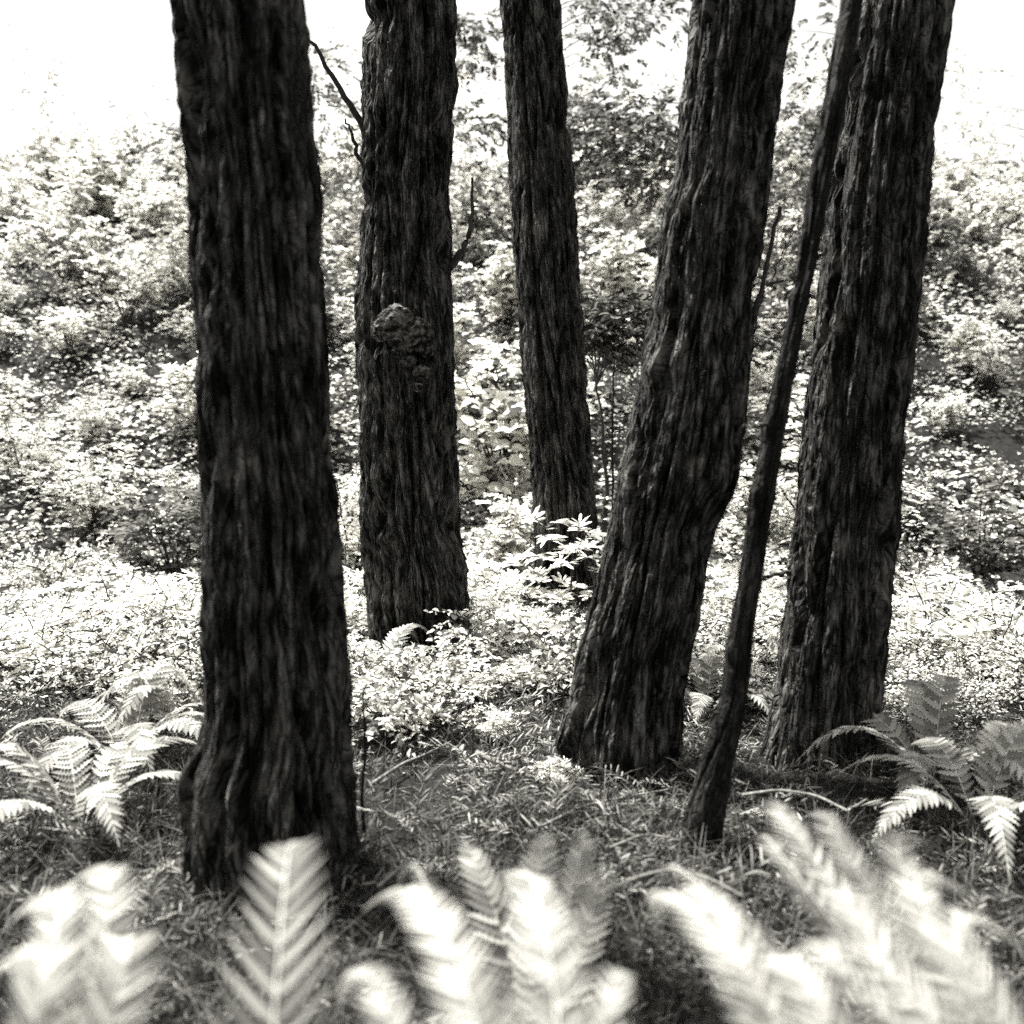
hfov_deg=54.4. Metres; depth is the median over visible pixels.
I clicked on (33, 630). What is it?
redwood sprout
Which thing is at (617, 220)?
shrub
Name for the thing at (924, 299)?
shrub
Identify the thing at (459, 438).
shrub
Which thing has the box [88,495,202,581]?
shrub
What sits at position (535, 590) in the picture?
redwood sprout
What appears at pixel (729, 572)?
shrub
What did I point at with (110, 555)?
shrub
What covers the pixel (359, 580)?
redwood sprout
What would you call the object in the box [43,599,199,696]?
shrub
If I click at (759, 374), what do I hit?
shrub
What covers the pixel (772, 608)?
shrub
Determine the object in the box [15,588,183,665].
shrub
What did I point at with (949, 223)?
shrub
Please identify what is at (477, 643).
shrub
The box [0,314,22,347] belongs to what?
shrub
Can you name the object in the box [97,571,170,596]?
shrub
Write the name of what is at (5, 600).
shrub
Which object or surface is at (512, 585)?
redwood sprout
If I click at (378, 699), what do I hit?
fern
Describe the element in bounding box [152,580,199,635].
shrub
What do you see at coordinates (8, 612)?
shrub
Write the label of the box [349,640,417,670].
shrub
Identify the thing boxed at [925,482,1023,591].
shrub
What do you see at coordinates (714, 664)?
fern
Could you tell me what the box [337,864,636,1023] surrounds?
fern
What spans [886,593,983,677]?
shrub
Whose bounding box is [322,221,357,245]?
shrub
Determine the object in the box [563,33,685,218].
slope tree
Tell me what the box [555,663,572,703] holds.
shrub
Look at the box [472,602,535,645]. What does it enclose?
redwood sprout
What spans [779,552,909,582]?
shrub
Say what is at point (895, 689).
shrub
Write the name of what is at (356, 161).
shrub
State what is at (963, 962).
fern
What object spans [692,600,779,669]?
shrub
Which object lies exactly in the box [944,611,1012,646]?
shrub
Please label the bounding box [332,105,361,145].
shrub
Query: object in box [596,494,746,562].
shrub
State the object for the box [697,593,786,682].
shrub
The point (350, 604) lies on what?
redwood sprout
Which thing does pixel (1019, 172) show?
shrub
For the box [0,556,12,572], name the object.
shrub
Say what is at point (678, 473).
redwood tree
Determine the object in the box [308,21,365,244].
slope tree
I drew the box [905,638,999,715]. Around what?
shrub
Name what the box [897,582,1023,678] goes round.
shrub
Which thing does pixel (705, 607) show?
shrub
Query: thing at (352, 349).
shrub
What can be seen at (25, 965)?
fern
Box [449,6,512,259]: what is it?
slope tree
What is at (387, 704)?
redwood sprout
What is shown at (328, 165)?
shrub
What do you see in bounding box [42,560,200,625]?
redwood sprout
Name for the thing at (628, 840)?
fallen stick
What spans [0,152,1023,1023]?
forest ground
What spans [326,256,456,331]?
shrub
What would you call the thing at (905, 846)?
fern
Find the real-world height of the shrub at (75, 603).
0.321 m
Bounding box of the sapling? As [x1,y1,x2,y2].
[599,365,627,511]
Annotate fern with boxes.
[0,736,195,847]
[0,862,167,1023]
[3,664,201,795]
[87,675,203,743]
[208,836,341,1023]
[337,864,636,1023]
[352,672,413,715]
[357,623,444,675]
[455,829,613,1023]
[645,885,855,1023]
[661,798,988,1023]
[685,654,773,724]
[794,673,1023,808]
[797,864,1023,1023]
[830,719,1023,880]
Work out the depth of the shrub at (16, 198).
20.52 m
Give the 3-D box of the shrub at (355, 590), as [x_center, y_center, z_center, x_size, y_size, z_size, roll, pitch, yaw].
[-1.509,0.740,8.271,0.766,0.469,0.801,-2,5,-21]
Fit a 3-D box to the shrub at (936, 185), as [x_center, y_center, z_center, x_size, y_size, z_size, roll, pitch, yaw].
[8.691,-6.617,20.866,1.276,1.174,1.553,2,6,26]
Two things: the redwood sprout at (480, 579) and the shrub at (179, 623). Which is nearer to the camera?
the shrub at (179, 623)
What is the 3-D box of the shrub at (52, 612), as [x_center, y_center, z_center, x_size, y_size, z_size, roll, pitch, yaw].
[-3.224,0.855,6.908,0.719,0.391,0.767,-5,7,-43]
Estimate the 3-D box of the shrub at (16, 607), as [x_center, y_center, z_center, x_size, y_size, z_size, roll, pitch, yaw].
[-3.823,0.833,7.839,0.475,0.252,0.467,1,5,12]
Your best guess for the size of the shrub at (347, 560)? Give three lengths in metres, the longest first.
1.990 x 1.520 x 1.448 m
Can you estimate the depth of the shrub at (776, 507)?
10.56 m
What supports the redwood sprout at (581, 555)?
on the forest ground at (1002, 436)
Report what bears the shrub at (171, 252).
on the forest ground at (1002, 436)
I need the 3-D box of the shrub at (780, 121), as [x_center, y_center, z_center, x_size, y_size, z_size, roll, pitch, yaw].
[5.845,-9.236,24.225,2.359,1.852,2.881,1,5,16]
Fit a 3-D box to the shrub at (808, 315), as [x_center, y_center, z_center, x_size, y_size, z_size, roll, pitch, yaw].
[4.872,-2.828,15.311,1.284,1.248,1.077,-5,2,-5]
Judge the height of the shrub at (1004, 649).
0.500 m
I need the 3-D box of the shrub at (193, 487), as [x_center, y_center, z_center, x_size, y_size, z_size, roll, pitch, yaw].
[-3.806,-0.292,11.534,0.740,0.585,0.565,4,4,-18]
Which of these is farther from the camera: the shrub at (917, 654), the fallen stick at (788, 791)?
the shrub at (917, 654)
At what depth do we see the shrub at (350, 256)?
16.81 m
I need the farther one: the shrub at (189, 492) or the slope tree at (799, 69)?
the slope tree at (799, 69)
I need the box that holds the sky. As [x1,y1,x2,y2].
[0,0,1023,161]
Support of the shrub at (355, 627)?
on the forest ground at (1002, 436)
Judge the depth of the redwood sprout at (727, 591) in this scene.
7.40 m
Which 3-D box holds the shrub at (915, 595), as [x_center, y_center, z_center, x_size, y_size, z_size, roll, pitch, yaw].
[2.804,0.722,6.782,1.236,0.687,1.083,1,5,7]
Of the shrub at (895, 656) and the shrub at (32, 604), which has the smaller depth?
the shrub at (895, 656)
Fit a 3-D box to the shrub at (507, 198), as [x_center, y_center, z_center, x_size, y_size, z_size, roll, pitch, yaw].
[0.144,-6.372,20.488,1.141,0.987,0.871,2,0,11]
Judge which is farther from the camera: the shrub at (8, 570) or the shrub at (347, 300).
the shrub at (347, 300)
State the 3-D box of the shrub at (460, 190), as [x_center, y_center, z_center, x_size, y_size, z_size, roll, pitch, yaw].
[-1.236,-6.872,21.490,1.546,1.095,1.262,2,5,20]
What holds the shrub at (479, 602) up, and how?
on the forest ground at (1002, 436)
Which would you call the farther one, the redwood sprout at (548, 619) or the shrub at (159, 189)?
the shrub at (159, 189)
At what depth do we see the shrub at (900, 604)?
7.05 m
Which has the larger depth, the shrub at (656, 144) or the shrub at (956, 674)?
the shrub at (656, 144)
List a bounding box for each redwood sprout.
[0,585,159,678]
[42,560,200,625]
[343,566,364,611]
[344,572,367,632]
[352,681,414,722]
[413,645,454,670]
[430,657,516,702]
[458,703,529,741]
[464,549,526,604]
[466,504,578,612]
[467,561,550,613]
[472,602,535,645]
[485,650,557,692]
[502,514,606,615]
[511,600,584,637]
[524,756,583,784]
[548,538,599,601]
[700,556,785,630]
[701,603,784,656]
[708,562,786,607]
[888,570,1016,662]
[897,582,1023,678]
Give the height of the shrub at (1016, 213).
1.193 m
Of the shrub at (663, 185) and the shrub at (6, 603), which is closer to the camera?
the shrub at (6, 603)
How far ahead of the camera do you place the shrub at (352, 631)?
6.88 m
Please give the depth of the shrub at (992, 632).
6.54 m
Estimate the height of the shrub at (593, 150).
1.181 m
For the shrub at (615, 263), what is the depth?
16.29 m
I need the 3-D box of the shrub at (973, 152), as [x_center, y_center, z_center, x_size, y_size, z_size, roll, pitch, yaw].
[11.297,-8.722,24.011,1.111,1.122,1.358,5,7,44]
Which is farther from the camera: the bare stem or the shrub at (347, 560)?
the shrub at (347, 560)
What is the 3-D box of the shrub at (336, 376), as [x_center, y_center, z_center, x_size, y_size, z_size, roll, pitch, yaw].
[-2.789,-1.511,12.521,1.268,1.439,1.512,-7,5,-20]
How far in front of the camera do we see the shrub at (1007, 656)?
5.95 m
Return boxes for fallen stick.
[370,741,450,785]
[376,858,411,889]
[475,750,544,777]
[539,789,667,827]
[605,869,742,896]
[608,834,667,849]
[742,789,848,811]
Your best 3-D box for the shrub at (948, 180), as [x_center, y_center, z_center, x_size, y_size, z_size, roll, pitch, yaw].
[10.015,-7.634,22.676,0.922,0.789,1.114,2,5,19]
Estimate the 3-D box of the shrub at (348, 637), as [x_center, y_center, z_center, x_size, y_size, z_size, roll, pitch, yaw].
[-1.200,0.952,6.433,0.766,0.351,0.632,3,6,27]
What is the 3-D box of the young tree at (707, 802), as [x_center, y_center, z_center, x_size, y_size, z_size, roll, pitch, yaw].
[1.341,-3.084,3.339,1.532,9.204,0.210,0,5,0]
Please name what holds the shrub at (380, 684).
on the forest ground at (1002, 436)
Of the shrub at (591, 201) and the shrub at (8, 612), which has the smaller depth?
the shrub at (8, 612)
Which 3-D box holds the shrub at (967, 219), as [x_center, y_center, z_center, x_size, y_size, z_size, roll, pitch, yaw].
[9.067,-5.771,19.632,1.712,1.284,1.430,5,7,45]
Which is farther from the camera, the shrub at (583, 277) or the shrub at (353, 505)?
the shrub at (583, 277)
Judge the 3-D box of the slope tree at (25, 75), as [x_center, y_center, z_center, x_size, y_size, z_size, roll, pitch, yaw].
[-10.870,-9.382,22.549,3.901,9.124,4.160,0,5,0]
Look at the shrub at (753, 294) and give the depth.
16.44 m
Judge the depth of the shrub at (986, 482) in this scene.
11.63 m
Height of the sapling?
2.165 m
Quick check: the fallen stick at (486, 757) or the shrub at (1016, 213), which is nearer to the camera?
the fallen stick at (486, 757)
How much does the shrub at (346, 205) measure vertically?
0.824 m
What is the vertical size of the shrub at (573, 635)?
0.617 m
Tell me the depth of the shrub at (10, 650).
6.38 m
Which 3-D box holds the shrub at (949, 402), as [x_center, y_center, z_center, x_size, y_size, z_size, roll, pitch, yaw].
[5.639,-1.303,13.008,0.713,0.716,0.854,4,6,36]
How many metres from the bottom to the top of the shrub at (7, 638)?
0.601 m
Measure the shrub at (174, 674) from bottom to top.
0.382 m
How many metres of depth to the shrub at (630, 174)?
21.63 m
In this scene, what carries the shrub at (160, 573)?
on the forest ground at (1002, 436)
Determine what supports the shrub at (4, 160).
on the forest ground at (1002, 436)
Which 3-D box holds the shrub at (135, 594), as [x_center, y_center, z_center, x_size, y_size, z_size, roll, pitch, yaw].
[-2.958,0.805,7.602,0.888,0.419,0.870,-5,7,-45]
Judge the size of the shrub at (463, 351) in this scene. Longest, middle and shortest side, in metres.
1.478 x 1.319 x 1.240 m
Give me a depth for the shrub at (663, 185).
20.18 m
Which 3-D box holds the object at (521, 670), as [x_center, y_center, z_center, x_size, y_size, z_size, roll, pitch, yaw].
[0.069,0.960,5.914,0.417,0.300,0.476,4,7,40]
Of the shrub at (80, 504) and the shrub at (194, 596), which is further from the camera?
the shrub at (80, 504)
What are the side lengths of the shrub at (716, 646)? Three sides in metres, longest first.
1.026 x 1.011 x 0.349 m
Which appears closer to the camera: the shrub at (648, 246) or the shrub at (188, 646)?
the shrub at (188, 646)
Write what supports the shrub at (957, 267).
on the forest ground at (1002, 436)
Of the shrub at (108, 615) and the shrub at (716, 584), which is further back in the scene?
the shrub at (716, 584)
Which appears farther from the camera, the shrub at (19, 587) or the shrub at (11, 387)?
the shrub at (11, 387)
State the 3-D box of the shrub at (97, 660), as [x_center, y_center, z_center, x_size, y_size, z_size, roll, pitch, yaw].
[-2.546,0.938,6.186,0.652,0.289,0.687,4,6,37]
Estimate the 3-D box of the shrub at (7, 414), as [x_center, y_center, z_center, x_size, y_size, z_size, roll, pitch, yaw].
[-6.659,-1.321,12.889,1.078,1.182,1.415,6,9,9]
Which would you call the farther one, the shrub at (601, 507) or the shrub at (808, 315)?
the shrub at (808, 315)
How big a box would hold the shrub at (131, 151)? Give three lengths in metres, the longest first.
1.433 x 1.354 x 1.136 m
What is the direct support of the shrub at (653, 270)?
on the forest ground at (1002, 436)
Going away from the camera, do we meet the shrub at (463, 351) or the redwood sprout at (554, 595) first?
the redwood sprout at (554, 595)
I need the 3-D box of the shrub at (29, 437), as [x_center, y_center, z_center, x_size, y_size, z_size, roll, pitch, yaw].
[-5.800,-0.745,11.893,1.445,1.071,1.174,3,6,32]
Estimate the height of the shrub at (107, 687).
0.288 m
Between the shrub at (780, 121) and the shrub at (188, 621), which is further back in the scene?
the shrub at (780, 121)
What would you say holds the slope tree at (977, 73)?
on the forest ground at (1002, 436)
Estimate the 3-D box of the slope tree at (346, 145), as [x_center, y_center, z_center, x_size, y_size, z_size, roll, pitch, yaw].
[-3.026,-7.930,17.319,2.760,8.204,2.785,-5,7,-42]
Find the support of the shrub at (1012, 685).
on the forest ground at (1002, 436)
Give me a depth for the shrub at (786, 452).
9.46 m
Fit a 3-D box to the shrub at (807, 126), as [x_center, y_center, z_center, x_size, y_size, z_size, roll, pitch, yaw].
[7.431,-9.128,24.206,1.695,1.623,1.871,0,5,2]
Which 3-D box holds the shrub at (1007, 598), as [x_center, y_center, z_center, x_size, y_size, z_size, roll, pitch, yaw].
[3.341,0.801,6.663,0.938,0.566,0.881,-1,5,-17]
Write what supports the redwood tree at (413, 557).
on the forest ground at (1002, 436)
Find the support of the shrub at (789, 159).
on the forest ground at (1002, 436)
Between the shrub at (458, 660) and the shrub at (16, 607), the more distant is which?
the shrub at (16, 607)
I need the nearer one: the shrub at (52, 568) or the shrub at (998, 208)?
the shrub at (52, 568)
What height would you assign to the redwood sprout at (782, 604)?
0.429 m
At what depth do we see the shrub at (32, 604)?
7.73 m
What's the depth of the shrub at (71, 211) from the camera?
19.59 m
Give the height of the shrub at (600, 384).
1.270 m
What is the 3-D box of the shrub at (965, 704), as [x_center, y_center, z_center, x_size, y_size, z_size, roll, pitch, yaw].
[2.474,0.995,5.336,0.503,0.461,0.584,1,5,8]
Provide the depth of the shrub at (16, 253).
18.70 m
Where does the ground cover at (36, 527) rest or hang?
on the forest ground at (1002, 436)
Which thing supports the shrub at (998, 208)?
on the forest ground at (1002, 436)
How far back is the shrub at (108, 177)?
20.56 m
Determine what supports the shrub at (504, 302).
on the forest ground at (1002, 436)
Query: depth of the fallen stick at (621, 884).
2.94 m
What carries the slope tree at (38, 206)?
on the forest ground at (1002, 436)
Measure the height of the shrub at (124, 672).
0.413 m
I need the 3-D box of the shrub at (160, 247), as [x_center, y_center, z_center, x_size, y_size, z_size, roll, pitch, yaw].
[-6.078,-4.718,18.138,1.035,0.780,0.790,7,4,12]
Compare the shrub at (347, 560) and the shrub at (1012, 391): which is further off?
the shrub at (1012, 391)
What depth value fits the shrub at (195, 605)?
7.04 m
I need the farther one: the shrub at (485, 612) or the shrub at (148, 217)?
the shrub at (148, 217)
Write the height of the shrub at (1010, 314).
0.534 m
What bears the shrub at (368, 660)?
on the forest ground at (1002, 436)
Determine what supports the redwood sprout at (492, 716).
on the forest ground at (1002, 436)
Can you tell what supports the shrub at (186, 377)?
on the forest ground at (1002, 436)
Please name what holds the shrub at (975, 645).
on the forest ground at (1002, 436)
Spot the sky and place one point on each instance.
(116, 39)
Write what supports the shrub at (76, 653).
on the forest ground at (1002, 436)
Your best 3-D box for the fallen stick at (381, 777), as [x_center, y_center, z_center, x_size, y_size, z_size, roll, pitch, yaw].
[-0.456,1.148,4.616,0.028,0.040,0.676,2,6,26]
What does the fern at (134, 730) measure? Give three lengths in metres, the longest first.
1.212 x 1.194 x 0.413 m
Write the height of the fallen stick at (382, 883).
0.013 m
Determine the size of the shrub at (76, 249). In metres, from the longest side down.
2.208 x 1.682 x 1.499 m
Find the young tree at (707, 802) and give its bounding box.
[676,0,862,857]
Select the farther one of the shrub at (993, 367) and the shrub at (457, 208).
the shrub at (457, 208)
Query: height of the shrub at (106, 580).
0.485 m
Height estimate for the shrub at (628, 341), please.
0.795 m
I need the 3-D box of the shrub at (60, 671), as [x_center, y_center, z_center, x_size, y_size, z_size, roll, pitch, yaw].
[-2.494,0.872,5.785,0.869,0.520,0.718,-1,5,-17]
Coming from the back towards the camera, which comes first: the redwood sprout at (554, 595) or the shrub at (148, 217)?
the shrub at (148, 217)
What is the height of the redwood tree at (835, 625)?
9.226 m
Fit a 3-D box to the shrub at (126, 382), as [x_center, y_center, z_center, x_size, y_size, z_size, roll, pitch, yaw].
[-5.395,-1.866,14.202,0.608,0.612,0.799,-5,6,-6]
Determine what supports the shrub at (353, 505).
on the forest ground at (1002, 436)
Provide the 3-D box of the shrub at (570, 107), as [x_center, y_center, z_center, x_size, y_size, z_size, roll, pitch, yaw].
[1.381,-8.597,22.672,3.005,2.508,2.686,1,5,6]
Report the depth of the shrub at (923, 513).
10.88 m
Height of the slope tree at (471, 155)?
8.672 m
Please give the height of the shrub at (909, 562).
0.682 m
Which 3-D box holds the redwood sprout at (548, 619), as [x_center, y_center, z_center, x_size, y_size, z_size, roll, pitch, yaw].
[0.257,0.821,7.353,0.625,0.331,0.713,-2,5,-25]
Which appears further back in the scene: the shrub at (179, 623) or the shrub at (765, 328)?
the shrub at (765, 328)
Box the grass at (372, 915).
[0,589,1023,1023]
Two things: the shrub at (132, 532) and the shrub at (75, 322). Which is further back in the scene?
the shrub at (75, 322)
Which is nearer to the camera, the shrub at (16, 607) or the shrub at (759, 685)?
the shrub at (759, 685)
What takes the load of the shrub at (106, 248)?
on the forest ground at (1002, 436)
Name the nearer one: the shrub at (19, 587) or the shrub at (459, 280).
the shrub at (19, 587)
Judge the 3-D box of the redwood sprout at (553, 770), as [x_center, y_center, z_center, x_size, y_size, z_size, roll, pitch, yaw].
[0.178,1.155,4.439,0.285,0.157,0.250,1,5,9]
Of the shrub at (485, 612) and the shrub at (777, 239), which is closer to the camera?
the shrub at (485, 612)
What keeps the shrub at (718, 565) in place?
on the forest ground at (1002, 436)
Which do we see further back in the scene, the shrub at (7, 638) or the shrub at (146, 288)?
the shrub at (146, 288)
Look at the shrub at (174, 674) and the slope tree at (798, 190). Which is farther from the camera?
the slope tree at (798, 190)
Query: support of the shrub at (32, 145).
on the forest ground at (1002, 436)
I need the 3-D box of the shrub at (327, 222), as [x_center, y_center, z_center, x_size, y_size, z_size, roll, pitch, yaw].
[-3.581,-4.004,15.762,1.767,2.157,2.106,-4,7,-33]
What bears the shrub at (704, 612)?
on the forest ground at (1002, 436)
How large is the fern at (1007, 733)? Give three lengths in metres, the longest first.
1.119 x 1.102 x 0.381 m
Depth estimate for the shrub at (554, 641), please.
6.33 m
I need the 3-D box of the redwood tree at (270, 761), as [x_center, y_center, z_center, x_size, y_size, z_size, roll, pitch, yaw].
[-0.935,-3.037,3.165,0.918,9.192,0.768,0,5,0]
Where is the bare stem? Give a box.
[358,683,397,841]
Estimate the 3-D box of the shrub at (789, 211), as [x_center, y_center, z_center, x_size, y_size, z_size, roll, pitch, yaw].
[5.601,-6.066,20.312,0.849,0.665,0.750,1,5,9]
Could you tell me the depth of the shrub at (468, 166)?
23.04 m
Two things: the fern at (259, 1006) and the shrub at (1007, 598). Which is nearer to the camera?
the fern at (259, 1006)
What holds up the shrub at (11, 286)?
on the forest ground at (1002, 436)
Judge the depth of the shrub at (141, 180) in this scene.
21.81 m
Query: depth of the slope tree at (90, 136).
21.64 m
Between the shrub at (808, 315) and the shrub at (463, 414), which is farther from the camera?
the shrub at (808, 315)
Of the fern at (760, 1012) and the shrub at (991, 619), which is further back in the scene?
the shrub at (991, 619)
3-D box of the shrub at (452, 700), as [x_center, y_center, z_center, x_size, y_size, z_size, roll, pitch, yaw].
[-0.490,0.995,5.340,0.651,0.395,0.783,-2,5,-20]
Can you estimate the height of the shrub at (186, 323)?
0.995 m
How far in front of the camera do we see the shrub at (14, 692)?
5.24 m
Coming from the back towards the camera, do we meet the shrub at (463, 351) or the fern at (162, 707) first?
the shrub at (463, 351)
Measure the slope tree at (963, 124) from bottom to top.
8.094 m
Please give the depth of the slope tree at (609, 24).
16.22 m
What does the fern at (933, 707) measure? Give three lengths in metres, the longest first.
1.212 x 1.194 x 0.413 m
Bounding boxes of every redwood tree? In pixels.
[169,0,368,921]
[310,0,474,663]
[499,0,598,606]
[555,0,795,789]
[758,0,955,771]
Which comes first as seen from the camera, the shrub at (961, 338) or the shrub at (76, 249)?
the shrub at (961, 338)
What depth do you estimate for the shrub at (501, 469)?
10.72 m
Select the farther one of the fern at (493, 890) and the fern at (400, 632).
the fern at (400, 632)
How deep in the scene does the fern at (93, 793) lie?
3.93 m
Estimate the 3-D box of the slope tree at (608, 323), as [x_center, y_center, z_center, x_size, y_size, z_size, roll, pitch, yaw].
[1.023,-0.741,10.132,1.386,3.186,1.096,-2,5,-20]
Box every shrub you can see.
[0,117,106,207]
[0,149,23,185]
[0,170,48,229]
[0,202,125,288]
[0,237,43,266]
[0,269,31,311]
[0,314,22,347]
[0,369,36,437]
[0,370,35,399]
[0,405,82,488]
[0,538,112,599]
[0,552,48,590]
[0,552,89,585]
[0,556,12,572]
[0,568,47,600]
[0,587,42,609]
[0,589,40,655]
[0,595,21,618]
[0,604,40,637]
[0,628,95,674]
[0,671,46,728]
[1,577,44,602]
[1,620,141,714]
[2,569,96,623]
[3,191,90,252]
[5,601,46,620]
[9,307,110,358]
[9,442,166,531]
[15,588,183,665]
[17,596,90,634]
[19,568,86,603]
[34,592,104,617]
[36,137,151,228]
[37,212,113,273]
[37,624,111,681]
[42,659,140,699]
[43,384,130,437]
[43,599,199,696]
[47,524,163,591]
[47,596,114,653]
[56,637,172,686]
[60,241,190,325]
[67,584,113,602]
[68,572,185,600]
[70,588,200,611]
[77,642,203,735]
[80,601,199,664]
[85,569,200,638]
[85,620,203,716]
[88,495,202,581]
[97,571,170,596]
[100,180,187,242]
[107,114,162,170]
[109,360,155,399]
[110,579,200,668]
[112,164,160,212]
[113,567,186,598]
[125,182,186,228]
[131,221,189,295]
[132,167,161,194]
[138,116,184,179]
[141,351,197,428]
[148,659,197,710]
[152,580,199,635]
[153,299,196,351]
[154,461,199,507]
[157,240,188,267]
[161,484,202,535]
[176,558,201,595]
[318,147,349,193]
[321,217,349,300]
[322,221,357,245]
[323,228,360,288]
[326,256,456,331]
[327,193,363,229]
[329,355,340,400]
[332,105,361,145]
[333,472,362,586]
[336,341,355,370]
[338,464,359,552]
[344,569,364,596]
[346,600,367,639]
[347,153,361,177]
[347,627,388,646]
[347,635,374,646]
[348,635,411,685]
[349,640,396,687]
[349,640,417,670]
[350,648,496,757]
[355,634,487,695]
[366,672,491,737]
[423,605,536,674]
[449,167,485,208]
[449,190,506,264]
[450,136,508,184]
[451,272,464,294]
[453,302,492,366]
[454,338,602,523]
[455,428,489,484]
[456,400,493,435]
[458,240,518,332]
[458,639,570,700]
[460,493,534,588]
[469,581,525,618]
[469,589,533,613]
[470,586,536,633]
[487,599,587,707]
[497,186,510,213]
[506,73,635,184]
[511,357,606,417]
[514,620,577,665]
[516,308,616,372]
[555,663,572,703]
[572,635,719,703]
[574,139,623,170]
[575,187,616,216]
[579,228,655,318]
[579,261,606,289]
[580,180,655,237]
[596,479,617,529]
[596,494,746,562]
[598,310,642,357]
[599,209,660,269]
[602,162,652,195]
[631,156,674,207]
[635,107,678,160]
[637,257,656,280]
[692,594,726,657]
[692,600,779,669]
[695,601,716,639]
[696,592,783,668]
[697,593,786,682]
[697,627,779,662]
[703,565,737,602]
[704,571,786,626]
[707,558,765,585]
[707,630,776,689]
[708,559,779,579]
[712,666,775,715]
[720,457,797,544]
[720,651,776,686]
[740,388,964,542]
[749,340,804,393]
[749,367,811,438]
[752,269,769,299]
[753,318,782,355]
[757,183,822,291]
[768,199,802,225]
[772,193,800,248]
[774,150,811,184]
[776,92,802,128]
[776,270,818,312]
[778,104,821,155]
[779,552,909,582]
[782,291,816,339]
[792,163,810,198]
[883,654,958,718]
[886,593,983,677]
[887,643,928,669]
[888,586,941,654]
[892,556,991,621]
[893,661,967,692]
[895,531,950,594]
[901,473,951,539]
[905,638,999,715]
[912,385,973,435]
[912,608,1023,651]
[916,649,1023,736]
[918,283,934,318]
[923,315,1009,377]
[924,188,973,272]
[925,239,992,288]
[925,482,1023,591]
[929,166,958,222]
[931,183,1019,247]
[932,618,1021,677]
[933,159,973,190]
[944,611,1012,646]
[947,326,1021,391]
[953,125,1006,169]
[966,348,1023,449]
[972,189,1010,212]
[972,462,1023,498]
[974,638,1023,706]
[976,593,1023,636]
[978,604,1023,695]
[982,177,1023,230]
[982,620,1023,707]
[987,295,1023,324]
[1000,160,1023,183]
[1000,218,1023,272]
[1002,180,1023,233]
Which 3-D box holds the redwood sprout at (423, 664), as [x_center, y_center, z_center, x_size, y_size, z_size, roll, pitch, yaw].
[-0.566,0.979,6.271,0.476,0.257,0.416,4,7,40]
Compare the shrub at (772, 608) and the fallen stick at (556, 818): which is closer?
the fallen stick at (556, 818)
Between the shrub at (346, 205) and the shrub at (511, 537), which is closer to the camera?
the shrub at (511, 537)
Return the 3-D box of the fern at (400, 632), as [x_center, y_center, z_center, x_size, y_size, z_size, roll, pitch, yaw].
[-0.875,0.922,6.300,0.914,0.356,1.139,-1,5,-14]
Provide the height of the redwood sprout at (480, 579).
0.552 m
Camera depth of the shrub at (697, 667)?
5.62 m
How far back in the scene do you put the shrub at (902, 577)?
7.74 m
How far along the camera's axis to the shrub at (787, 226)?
19.38 m
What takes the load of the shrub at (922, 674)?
on the forest ground at (1002, 436)
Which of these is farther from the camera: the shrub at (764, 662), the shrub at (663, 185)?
the shrub at (663, 185)
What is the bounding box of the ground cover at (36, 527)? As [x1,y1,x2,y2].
[0,155,1023,682]
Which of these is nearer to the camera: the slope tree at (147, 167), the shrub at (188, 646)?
the shrub at (188, 646)
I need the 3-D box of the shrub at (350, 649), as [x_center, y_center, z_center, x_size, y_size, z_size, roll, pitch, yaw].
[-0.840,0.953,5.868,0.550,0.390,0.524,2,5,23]
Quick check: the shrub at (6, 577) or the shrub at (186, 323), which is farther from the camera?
the shrub at (186, 323)
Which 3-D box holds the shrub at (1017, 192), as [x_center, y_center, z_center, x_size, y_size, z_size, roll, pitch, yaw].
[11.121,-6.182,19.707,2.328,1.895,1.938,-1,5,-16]
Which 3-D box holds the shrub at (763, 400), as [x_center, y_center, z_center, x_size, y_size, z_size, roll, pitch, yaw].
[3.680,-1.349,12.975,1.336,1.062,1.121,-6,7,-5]
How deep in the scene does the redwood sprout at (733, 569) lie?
7.82 m
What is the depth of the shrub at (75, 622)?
6.52 m
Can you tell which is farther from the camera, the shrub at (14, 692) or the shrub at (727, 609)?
the shrub at (727, 609)
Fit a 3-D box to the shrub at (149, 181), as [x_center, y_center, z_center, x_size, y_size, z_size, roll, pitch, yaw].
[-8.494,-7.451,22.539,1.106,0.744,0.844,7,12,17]
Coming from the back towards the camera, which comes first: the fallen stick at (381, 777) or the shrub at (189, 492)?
the shrub at (189, 492)
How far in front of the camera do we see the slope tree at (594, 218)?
19.32 m
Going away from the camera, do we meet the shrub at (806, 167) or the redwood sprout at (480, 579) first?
the redwood sprout at (480, 579)
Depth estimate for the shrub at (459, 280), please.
17.25 m
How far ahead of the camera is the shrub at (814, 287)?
16.11 m
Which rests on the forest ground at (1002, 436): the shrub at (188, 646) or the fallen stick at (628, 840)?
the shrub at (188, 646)
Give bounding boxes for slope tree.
[0,22,91,211]
[0,120,125,279]
[11,59,186,237]
[40,77,189,288]
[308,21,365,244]
[311,43,363,247]
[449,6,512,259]
[449,17,564,240]
[456,0,692,90]
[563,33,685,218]
[566,79,783,230]
[577,2,692,266]
[581,280,652,547]
[759,0,837,314]
[770,37,830,211]
[927,62,1023,284]
[931,43,1023,205]
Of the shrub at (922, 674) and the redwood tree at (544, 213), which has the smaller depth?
the shrub at (922, 674)
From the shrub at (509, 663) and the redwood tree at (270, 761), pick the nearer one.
the redwood tree at (270, 761)
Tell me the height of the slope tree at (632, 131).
6.703 m
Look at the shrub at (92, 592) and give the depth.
8.42 m
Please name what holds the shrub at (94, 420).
on the forest ground at (1002, 436)

